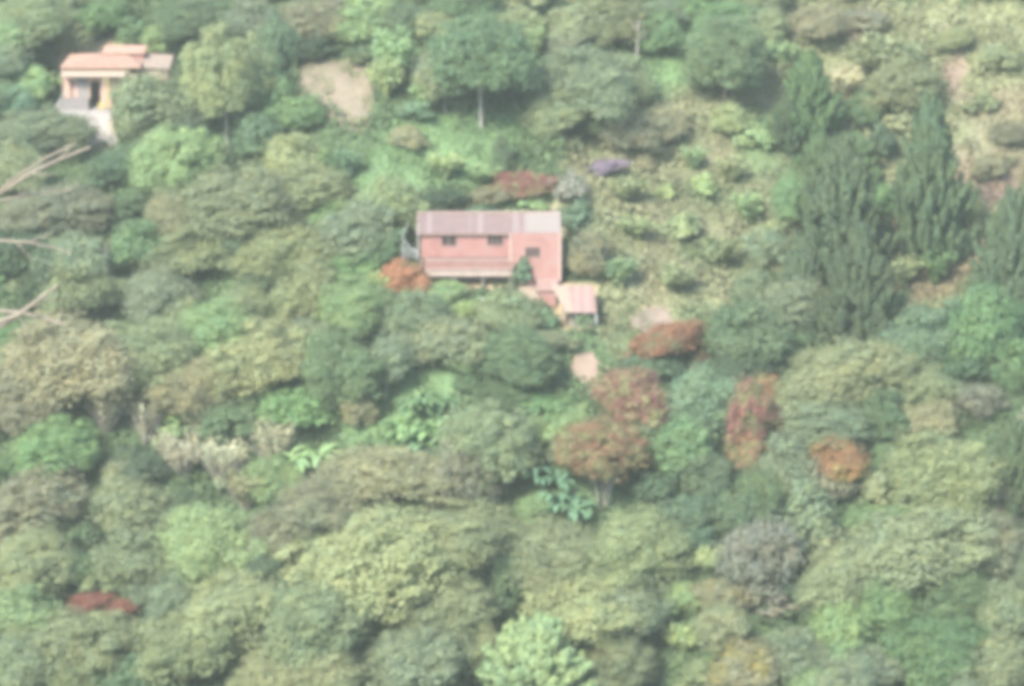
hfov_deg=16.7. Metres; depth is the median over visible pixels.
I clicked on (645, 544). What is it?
broadleaf tree
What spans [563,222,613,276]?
shrub
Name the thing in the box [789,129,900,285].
feathery tree
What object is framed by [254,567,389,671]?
broadleaf tree
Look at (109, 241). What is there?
shrub
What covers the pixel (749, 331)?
broadleaf tree
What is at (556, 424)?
shrub
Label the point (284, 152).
broadleaf tree
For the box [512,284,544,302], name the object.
earth steps
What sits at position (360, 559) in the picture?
broadleaf tree
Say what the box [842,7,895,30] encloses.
shrub
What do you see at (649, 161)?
shrub
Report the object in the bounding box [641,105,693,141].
shrub
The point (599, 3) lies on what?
broadleaf tree
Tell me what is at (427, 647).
broadleaf tree
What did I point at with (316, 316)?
leafy clump
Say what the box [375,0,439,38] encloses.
broadleaf tree
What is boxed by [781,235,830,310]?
feathery tree
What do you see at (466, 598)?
broadleaf tree
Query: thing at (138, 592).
shrub
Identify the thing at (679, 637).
leafy clump
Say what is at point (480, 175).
leafy clump
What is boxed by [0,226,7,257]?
broadleaf tree
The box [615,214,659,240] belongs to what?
grass clump
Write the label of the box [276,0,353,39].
broadleaf tree
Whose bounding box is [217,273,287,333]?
broadleaf tree
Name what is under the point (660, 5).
broadleaf tree
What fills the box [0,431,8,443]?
shrub
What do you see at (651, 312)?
earth bank
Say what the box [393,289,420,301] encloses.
leafy clump
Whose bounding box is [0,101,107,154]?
broadleaf tree
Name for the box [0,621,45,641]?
broadleaf tree
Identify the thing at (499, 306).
broadleaf tree
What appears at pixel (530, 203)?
shrub
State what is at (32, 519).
broadleaf tree
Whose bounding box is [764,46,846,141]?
feathery tree
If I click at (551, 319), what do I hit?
shrub
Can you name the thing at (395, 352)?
broadleaf tree
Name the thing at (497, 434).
broadleaf tree
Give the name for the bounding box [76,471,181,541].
broadleaf tree
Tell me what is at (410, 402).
banana plant
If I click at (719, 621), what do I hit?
broadleaf tree
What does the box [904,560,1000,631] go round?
broadleaf tree
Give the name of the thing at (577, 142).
shrub
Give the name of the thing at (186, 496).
shrub
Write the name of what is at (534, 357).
broadleaf tree
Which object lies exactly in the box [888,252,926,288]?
grass clump
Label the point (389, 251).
shrub
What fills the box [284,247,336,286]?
broadleaf tree
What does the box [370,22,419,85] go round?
bamboo clump
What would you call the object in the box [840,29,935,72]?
tree
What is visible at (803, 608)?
broadleaf tree
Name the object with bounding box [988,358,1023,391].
shrub
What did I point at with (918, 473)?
broadleaf tree
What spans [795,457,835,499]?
broadleaf tree
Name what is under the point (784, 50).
shrub
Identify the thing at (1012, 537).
broadleaf tree
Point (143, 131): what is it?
shrub
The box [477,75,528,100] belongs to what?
shrub
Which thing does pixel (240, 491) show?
dry shrub
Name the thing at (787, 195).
broadleaf tree
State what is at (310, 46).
shrub
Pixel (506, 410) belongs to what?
shrub
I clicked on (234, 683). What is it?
shrub
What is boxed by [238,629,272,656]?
shrub
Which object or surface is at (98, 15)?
broadleaf tree
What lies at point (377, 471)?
broadleaf tree
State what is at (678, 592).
shrub
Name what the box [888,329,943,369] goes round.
broadleaf tree
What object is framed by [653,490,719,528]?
shrub
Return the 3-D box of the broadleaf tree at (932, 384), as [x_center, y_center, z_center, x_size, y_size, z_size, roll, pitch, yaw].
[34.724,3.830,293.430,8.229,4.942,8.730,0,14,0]
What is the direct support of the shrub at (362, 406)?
on the hillside terrain at (436, 184)
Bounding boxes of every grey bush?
[706,513,813,601]
[756,589,805,617]
[951,381,1011,419]
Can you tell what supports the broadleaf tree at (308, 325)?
on the hillside terrain at (436, 184)
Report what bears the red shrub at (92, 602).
on the hillside terrain at (436, 184)
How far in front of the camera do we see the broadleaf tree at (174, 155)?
308.84 m
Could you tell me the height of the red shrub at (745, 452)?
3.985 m
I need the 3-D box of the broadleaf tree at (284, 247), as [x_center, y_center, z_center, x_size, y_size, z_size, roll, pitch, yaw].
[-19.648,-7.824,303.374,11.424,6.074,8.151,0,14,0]
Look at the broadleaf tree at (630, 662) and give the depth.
272.59 m
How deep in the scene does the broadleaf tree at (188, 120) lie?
314.53 m
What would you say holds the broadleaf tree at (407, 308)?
on the hillside terrain at (436, 184)
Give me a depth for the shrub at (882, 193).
312.35 m
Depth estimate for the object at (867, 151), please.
314.41 m
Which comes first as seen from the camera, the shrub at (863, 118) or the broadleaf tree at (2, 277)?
the broadleaf tree at (2, 277)
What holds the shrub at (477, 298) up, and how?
on the hillside terrain at (436, 184)
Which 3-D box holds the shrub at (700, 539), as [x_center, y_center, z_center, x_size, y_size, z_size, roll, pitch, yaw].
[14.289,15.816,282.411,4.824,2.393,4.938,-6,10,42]
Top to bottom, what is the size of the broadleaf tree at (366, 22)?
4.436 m
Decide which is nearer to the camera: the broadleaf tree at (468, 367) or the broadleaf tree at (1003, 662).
the broadleaf tree at (1003, 662)
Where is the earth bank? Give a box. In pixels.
[629,307,672,332]
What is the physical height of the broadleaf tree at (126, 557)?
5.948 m
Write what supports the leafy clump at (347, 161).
on the hillside terrain at (436, 184)
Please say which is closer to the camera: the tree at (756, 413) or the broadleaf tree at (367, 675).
the broadleaf tree at (367, 675)
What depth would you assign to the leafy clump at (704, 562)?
280.17 m
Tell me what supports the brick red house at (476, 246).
on the hillside terrain at (436, 184)
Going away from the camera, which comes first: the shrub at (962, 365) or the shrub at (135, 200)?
the shrub at (962, 365)
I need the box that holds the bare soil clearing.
[294,61,375,129]
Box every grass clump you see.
[602,255,641,289]
[604,173,650,203]
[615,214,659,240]
[652,261,700,293]
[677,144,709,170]
[694,233,744,269]
[712,154,751,185]
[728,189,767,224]
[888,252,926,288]
[917,244,957,285]
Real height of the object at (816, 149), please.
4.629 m
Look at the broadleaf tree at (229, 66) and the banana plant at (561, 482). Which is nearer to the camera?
the banana plant at (561, 482)
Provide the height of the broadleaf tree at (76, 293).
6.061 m
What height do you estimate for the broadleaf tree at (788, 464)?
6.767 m
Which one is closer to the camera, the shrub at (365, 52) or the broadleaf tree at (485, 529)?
the broadleaf tree at (485, 529)
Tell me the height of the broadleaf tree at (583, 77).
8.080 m
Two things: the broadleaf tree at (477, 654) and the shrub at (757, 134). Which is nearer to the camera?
the broadleaf tree at (477, 654)
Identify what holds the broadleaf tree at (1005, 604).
on the hillside terrain at (436, 184)
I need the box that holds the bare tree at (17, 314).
[0,136,90,337]
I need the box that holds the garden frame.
[402,223,419,259]
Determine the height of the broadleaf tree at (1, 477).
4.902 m
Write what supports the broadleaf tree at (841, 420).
on the hillside terrain at (436, 184)
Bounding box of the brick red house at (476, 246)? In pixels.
[416,211,560,305]
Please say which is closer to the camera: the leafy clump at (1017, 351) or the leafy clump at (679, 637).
the leafy clump at (679, 637)
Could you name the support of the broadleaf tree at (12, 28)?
on the hillside terrain at (436, 184)
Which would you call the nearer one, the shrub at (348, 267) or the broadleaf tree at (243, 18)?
the shrub at (348, 267)
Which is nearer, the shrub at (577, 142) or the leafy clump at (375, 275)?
the leafy clump at (375, 275)
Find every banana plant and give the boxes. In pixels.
[270,443,346,473]
[376,414,451,440]
[391,389,466,417]
[399,424,453,451]
[423,402,473,427]
[507,465,577,491]
[533,491,600,520]
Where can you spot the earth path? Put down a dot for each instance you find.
(586, 363)
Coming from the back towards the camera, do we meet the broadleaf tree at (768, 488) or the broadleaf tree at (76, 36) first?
the broadleaf tree at (76, 36)
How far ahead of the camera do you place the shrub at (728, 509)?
282.23 m
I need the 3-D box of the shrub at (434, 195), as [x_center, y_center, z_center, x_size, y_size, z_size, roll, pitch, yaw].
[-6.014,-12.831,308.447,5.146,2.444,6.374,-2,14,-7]
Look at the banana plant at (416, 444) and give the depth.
288.78 m
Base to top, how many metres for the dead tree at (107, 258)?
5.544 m
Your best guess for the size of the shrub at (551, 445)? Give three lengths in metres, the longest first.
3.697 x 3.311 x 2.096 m
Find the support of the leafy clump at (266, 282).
on the hillside terrain at (436, 184)
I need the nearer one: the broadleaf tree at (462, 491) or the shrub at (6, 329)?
the broadleaf tree at (462, 491)
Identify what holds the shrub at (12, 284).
on the hillside terrain at (436, 184)
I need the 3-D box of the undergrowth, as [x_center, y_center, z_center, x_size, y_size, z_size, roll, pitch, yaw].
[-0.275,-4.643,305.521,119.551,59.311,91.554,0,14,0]
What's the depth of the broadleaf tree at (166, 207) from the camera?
307.00 m
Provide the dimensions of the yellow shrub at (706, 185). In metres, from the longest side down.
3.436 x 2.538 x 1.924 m
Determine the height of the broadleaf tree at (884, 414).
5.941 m
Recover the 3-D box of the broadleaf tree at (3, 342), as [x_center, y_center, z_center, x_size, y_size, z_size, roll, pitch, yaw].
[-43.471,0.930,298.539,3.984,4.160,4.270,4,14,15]
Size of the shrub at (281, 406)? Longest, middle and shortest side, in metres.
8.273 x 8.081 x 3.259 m
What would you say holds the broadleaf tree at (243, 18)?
on the hillside terrain at (436, 184)
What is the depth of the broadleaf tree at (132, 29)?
327.72 m
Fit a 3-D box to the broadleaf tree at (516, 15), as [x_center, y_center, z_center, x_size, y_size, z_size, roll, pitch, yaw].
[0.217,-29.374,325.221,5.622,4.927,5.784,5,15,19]
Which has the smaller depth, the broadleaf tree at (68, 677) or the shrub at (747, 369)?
the broadleaf tree at (68, 677)
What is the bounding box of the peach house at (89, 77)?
[55,45,173,109]
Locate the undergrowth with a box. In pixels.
[0,0,1023,685]
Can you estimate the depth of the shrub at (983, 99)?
322.57 m
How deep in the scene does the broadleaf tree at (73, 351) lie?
291.33 m
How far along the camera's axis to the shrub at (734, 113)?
318.73 m
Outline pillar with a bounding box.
[70,81,73,96]
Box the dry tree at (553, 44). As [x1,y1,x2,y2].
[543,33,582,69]
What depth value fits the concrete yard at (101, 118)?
317.16 m
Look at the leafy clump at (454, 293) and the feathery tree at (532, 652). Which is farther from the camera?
the leafy clump at (454, 293)
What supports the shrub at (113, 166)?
on the hillside terrain at (436, 184)
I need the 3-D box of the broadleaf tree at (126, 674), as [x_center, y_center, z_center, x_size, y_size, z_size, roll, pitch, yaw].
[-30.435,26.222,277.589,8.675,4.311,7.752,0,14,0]
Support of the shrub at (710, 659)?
on the hillside terrain at (436, 184)
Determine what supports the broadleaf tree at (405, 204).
on the hillside terrain at (436, 184)
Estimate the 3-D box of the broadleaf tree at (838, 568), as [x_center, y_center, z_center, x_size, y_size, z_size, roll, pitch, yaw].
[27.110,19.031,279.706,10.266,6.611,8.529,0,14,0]
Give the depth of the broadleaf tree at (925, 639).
275.41 m
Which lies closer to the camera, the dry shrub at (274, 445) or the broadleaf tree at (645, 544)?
the broadleaf tree at (645, 544)
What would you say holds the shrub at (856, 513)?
on the hillside terrain at (436, 184)
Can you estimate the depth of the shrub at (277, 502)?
288.52 m
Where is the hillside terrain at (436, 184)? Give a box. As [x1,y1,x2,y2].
[0,0,1023,685]
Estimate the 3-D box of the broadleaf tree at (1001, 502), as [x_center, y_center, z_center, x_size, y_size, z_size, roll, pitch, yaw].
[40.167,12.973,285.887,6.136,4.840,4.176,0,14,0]
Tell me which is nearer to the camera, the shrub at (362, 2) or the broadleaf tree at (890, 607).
the broadleaf tree at (890, 607)
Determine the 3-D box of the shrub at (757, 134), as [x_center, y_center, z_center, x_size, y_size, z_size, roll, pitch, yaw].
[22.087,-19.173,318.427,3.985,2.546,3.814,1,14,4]
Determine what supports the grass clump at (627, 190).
on the hillside terrain at (436, 184)
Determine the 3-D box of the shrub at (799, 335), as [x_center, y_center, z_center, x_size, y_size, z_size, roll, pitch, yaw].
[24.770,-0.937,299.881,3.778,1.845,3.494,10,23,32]
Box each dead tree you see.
[101,244,110,275]
[631,19,646,55]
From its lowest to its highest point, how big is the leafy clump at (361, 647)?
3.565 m
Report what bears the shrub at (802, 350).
on the hillside terrain at (436, 184)
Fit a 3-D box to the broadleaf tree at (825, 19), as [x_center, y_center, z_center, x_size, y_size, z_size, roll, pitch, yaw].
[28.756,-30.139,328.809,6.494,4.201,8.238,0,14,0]
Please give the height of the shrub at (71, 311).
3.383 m
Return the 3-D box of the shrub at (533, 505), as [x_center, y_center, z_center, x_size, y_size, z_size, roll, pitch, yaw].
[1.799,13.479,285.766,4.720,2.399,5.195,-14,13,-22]
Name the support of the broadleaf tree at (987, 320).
on the hillside terrain at (436, 184)
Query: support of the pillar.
in the peach house at (89, 77)
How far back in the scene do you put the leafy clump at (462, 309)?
297.15 m
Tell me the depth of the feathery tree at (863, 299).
296.27 m
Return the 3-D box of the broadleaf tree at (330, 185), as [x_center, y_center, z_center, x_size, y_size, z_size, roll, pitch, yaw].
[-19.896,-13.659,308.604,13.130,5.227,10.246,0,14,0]
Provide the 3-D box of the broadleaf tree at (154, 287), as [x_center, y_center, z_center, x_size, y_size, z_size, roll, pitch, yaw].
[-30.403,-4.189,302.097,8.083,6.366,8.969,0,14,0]
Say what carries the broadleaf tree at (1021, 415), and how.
on the hillside terrain at (436, 184)
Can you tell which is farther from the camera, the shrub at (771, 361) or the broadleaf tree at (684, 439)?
the shrub at (771, 361)
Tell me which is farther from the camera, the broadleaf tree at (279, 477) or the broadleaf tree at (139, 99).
the broadleaf tree at (139, 99)
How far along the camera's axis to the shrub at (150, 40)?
327.39 m
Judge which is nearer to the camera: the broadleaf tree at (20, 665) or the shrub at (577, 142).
the broadleaf tree at (20, 665)
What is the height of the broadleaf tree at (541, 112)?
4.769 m
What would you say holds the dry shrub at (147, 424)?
on the hillside terrain at (436, 184)
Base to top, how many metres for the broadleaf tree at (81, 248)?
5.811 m
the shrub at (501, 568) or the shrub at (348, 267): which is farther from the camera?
the shrub at (348, 267)
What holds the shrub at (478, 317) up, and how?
on the hillside terrain at (436, 184)
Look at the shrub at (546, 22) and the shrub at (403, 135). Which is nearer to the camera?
the shrub at (403, 135)
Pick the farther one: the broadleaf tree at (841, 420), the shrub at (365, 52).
the shrub at (365, 52)
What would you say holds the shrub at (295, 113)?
on the hillside terrain at (436, 184)
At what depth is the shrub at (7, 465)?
291.96 m
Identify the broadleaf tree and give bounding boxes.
[0,0,80,52]
[0,17,30,49]
[0,81,6,111]
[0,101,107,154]
[0,134,52,194]
[0,177,120,237]
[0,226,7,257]
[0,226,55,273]
[0,268,9,296]
[0,305,145,418]
[0,336,11,364]
[0,358,93,436]
[0,461,5,488]
[0,463,93,538]
[0,517,18,549]
[0,519,82,596]
[0,579,68,640]
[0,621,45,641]
[0,623,62,685]
[6,412,104,480]
[10,262,67,308]
[10,513,61,532]
[15,604,142,682]
[20,226,113,278]
[27,655,105,685]
[32,262,118,315]
[43,12,100,53]
[50,548,110,592]
[69,0,133,39]
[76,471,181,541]
[82,523,181,584]
[83,646,175,685]
[93,312,208,401]
[98,459,143,492]
[105,216,167,273]
[106,64,193,141]
[115,15,152,44]
[117,604,251,685]
[118,255,207,324]
[121,121,233,196]
[127,221,237,283]
[138,565,192,628]
[139,349,264,417]
[141,182,192,235]
[143,0,232,43]
[144,500,283,593]
[153,289,198,331]
[155,399,186,424]
[156,85,215,131]
[166,295,265,359]
[171,157,329,244]
[175,20,277,151]
[176,564,297,651]
[180,393,214,429]
[186,314,314,403]
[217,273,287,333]
[219,0,286,38]
[220,219,341,281]
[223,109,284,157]
[225,633,372,685]
[232,502,330,564]
[234,157,358,208]
[238,449,307,505]
[241,550,309,597]
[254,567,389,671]
[255,130,328,177]
[257,7,304,67]
[262,266,336,322]
[266,460,404,546]
[268,496,470,623]
[269,314,331,361]
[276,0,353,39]
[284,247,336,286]
[290,320,391,412]
[304,197,398,261]
[304,198,351,228]
[309,442,480,503]
[311,270,397,341]
[328,1,392,45]
[348,170,430,229]
[355,616,477,685]
[358,327,424,389]
[359,679,381,685]
[362,561,508,643]
[364,657,392,685]
[370,0,400,18]
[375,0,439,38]
[376,285,454,332]
[398,495,527,570]
[399,311,492,367]
[407,48,469,112]
[413,9,455,38]
[413,438,509,510]
[421,0,545,127]
[426,0,505,18]
[426,397,549,495]
[436,610,498,674]
[437,334,493,373]
[464,378,537,410]
[470,320,570,387]
[471,286,549,332]
[490,2,539,35]
[499,510,615,601]
[514,89,586,137]
[516,554,652,647]
[522,41,644,126]
[522,327,583,352]
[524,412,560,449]
[538,1,602,46]
[569,0,615,19]
[570,501,699,591]
[577,631,665,685]
[578,574,679,651]
[584,0,657,50]
[589,106,664,153]
[609,50,662,101]
[626,469,678,506]
[637,410,712,484]
[638,0,691,24]
[660,359,750,443]
[676,3,772,101]
[688,0,760,34]
[689,596,752,654]
[695,291,797,364]
[699,628,786,685]
[731,455,793,526]
[737,3,792,44]
[740,0,791,12]
[749,273,830,330]
[750,430,822,507]
[750,620,839,683]
[762,388,875,453]
[766,329,926,420]
[769,166,805,227]
[780,579,828,618]
[782,663,844,685]
[788,2,850,40]
[789,533,897,615]
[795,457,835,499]
[799,499,1019,600]
[799,596,876,662]
[806,640,909,685]
[853,51,951,112]
[853,385,917,444]
[853,573,925,639]
[857,469,900,505]
[866,610,1011,682]
[870,425,1014,508]
[872,302,972,361]
[876,353,914,389]
[885,355,970,411]
[887,397,965,443]
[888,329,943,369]
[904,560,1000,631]
[908,499,936,527]
[927,469,993,526]
[935,279,1023,362]
[938,627,1023,685]
[943,666,987,685]
[956,502,1023,579]
[970,571,1023,639]
[981,477,1023,520]
[987,542,1023,587]
[1014,407,1023,422]
[1019,293,1023,319]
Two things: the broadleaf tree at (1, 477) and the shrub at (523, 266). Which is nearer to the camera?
the broadleaf tree at (1, 477)
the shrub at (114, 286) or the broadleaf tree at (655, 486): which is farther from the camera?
the shrub at (114, 286)
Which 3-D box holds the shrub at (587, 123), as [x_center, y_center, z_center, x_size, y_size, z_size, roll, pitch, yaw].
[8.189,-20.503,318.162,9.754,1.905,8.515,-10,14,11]
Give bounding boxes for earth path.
[569,352,598,399]
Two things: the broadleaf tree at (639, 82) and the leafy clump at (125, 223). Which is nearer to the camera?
the leafy clump at (125, 223)
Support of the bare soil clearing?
on the hillside terrain at (436, 184)
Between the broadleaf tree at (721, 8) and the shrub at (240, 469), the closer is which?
the shrub at (240, 469)
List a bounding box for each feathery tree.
[450,611,624,685]
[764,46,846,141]
[766,91,808,152]
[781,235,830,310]
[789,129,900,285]
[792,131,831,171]
[800,221,911,348]
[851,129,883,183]
[957,180,987,239]
[963,184,1023,309]
[985,414,1023,519]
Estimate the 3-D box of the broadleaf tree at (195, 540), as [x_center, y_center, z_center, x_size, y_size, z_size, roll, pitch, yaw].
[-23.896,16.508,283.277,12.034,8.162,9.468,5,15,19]
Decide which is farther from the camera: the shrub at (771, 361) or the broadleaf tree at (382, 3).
the broadleaf tree at (382, 3)
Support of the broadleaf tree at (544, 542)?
on the hillside terrain at (436, 184)
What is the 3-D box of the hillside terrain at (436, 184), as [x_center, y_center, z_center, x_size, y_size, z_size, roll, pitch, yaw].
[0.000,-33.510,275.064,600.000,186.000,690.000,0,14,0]
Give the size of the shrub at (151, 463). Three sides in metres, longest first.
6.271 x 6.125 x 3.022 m
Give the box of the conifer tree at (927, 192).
[884,87,978,263]
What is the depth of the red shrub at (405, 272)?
298.44 m
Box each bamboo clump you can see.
[362,56,404,102]
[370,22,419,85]
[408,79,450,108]
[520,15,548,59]
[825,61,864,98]
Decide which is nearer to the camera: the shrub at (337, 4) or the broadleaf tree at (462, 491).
the broadleaf tree at (462, 491)
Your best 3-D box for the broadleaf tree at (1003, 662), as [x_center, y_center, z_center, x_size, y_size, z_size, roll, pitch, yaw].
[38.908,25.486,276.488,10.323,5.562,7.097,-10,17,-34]
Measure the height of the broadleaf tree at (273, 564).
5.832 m
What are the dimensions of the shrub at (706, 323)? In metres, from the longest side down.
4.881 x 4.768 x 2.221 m
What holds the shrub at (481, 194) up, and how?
on the hillside terrain at (436, 184)
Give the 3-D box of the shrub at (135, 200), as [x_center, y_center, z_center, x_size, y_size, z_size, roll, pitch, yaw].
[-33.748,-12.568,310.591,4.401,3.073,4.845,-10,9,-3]
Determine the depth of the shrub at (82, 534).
286.37 m
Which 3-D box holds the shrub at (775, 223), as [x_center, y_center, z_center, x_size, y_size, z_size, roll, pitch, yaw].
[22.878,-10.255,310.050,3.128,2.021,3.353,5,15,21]
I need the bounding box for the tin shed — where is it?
[551,285,596,329]
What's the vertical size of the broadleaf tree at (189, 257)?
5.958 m
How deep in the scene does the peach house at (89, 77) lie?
319.95 m
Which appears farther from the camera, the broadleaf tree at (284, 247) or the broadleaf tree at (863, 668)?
the broadleaf tree at (284, 247)
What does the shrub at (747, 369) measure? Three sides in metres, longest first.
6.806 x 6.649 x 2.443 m
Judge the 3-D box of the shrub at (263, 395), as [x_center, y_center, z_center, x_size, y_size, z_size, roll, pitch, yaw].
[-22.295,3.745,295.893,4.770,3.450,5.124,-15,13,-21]
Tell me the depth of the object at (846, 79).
323.31 m
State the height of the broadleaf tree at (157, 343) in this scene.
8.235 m
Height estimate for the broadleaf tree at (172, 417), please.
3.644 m
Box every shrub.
[0,40,34,76]
[0,81,38,117]
[0,319,51,343]
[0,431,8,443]
[0,452,29,481]
[1,279,21,293]
[15,61,63,100]
[16,304,84,332]
[51,0,87,11]
[53,516,104,553]
[56,589,144,617]
[77,386,142,432]
[79,143,148,187]
[87,276,130,307]
[100,234,113,251]
[101,443,172,485]
[109,186,154,219]
[114,115,179,142]
[114,574,165,605]
[118,388,171,443]
[136,23,184,53]
[147,420,189,444]
[148,217,202,249]
[148,426,219,482]
[159,484,212,520]
[181,28,213,47]
[189,433,253,489]
[192,398,264,443]
[211,232,253,277]
[213,464,269,509]
[214,462,257,489]
[225,675,245,685]
[227,375,280,406]
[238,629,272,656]
[247,415,298,461]
[248,61,296,112]
[254,382,341,430]
[264,91,329,130]
[271,497,286,505]
[275,36,336,61]
[313,0,355,16]
[318,243,382,281]
[338,393,381,427]
[343,0,376,11]
[346,40,379,66]
[354,223,409,266]
[378,257,436,294]
[378,495,442,520]
[385,124,433,149]
[394,99,437,120]
[403,433,446,458]
[406,278,470,311]
[418,184,471,210]
[451,372,483,391]
[460,201,504,210]
[462,184,518,206]
[464,555,498,578]
[465,288,492,305]
[470,308,489,322]
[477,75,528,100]
[477,527,521,557]
[481,549,527,610]
[489,169,561,198]
[494,0,547,10]
[494,407,516,415]
[505,194,551,210]
[506,255,532,282]
[509,490,558,524]
[517,389,589,420]
[518,307,563,328]
[532,16,552,26]
[534,401,592,436]
[539,437,579,461]
[545,169,589,200]
[555,196,595,232]
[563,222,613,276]
[566,136,585,150]
[571,106,652,135]
[586,158,633,174]
[614,353,685,374]
[621,417,667,453]
[625,7,688,52]
[629,87,656,102]
[635,152,657,169]
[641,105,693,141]
[651,182,678,198]
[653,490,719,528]
[655,212,700,238]
[660,578,702,616]
[668,444,751,498]
[669,27,700,53]
[669,524,718,554]
[678,575,742,610]
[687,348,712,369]
[691,171,717,196]
[695,315,718,347]
[695,439,721,455]
[700,487,771,530]
[702,652,720,665]
[705,351,777,385]
[708,99,756,133]
[722,427,780,473]
[728,265,781,305]
[732,118,775,148]
[740,224,789,268]
[746,499,787,526]
[752,218,789,235]
[752,603,798,627]
[757,349,785,364]
[762,29,799,64]
[785,320,819,344]
[785,346,818,360]
[799,307,823,328]
[822,470,862,500]
[830,501,919,534]
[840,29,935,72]
[840,87,893,124]
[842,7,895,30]
[864,439,916,475]
[866,121,898,154]
[867,181,894,215]
[879,106,912,132]
[925,24,974,51]
[931,348,999,377]
[941,294,976,314]
[960,90,1005,112]
[968,152,1016,179]
[976,44,1023,68]
[986,121,1023,143]
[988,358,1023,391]
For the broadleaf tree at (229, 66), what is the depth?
312.60 m
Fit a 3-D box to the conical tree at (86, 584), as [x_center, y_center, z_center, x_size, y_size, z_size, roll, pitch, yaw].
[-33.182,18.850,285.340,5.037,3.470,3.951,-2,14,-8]
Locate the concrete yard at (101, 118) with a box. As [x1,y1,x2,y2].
[51,102,116,145]
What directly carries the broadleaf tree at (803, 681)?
on the hillside terrain at (436, 184)
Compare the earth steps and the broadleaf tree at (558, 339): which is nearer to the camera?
the broadleaf tree at (558, 339)
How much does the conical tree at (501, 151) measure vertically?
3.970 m
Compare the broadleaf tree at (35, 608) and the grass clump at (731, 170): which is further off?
the grass clump at (731, 170)
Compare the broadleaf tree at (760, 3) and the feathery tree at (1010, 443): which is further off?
the broadleaf tree at (760, 3)
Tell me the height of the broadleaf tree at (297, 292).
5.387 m
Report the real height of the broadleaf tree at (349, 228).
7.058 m
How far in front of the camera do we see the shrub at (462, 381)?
293.12 m
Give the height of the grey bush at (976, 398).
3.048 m
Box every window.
[441,235,456,246]
[487,235,502,245]
[525,246,539,257]
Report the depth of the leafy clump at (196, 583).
283.13 m
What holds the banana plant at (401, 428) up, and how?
on the hillside terrain at (436, 184)
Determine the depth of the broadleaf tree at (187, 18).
326.01 m
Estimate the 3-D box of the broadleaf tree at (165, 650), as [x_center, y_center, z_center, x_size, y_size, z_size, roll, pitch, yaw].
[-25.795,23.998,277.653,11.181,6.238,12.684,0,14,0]
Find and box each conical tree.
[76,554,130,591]
[107,0,141,4]
[181,174,208,198]
[311,148,342,181]
[361,307,404,347]
[487,132,515,170]
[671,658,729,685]
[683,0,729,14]
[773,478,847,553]
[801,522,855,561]
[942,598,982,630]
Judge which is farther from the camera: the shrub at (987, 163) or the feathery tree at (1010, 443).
the shrub at (987, 163)
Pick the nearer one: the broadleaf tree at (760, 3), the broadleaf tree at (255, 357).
the broadleaf tree at (255, 357)
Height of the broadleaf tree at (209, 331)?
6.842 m
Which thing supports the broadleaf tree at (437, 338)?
on the hillside terrain at (436, 184)
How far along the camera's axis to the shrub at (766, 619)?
278.28 m
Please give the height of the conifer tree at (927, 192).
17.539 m
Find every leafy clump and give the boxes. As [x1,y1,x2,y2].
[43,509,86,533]
[115,218,139,228]
[181,577,210,592]
[239,263,289,296]
[309,303,340,333]
[334,147,362,180]
[340,640,370,670]
[349,675,364,685]
[364,269,400,297]
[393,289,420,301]
[416,281,462,300]
[420,149,467,180]
[447,298,477,319]
[462,163,503,185]
[661,620,701,654]
[687,543,732,577]
[723,581,770,614]
[904,670,950,685]
[993,336,1023,368]
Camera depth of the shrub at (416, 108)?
314.21 m
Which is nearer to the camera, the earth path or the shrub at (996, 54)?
the earth path
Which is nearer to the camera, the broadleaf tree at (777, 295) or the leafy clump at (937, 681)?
the leafy clump at (937, 681)
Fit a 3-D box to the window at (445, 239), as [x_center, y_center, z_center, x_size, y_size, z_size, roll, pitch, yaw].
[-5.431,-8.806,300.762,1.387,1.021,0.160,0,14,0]
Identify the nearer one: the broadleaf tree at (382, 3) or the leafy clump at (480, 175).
the leafy clump at (480, 175)
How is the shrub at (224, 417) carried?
on the hillside terrain at (436, 184)
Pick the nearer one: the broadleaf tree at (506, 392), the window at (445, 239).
the broadleaf tree at (506, 392)
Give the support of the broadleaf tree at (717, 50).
on the hillside terrain at (436, 184)
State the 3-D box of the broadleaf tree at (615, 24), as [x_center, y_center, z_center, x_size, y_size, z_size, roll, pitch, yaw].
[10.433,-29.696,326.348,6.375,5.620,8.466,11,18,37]
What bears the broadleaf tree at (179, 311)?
on the hillside terrain at (436, 184)
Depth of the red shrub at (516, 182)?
307.90 m
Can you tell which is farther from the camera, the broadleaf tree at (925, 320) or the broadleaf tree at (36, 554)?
the broadleaf tree at (925, 320)
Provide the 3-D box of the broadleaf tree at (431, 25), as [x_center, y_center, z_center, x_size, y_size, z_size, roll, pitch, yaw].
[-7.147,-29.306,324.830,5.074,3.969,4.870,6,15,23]
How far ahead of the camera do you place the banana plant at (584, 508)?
284.49 m

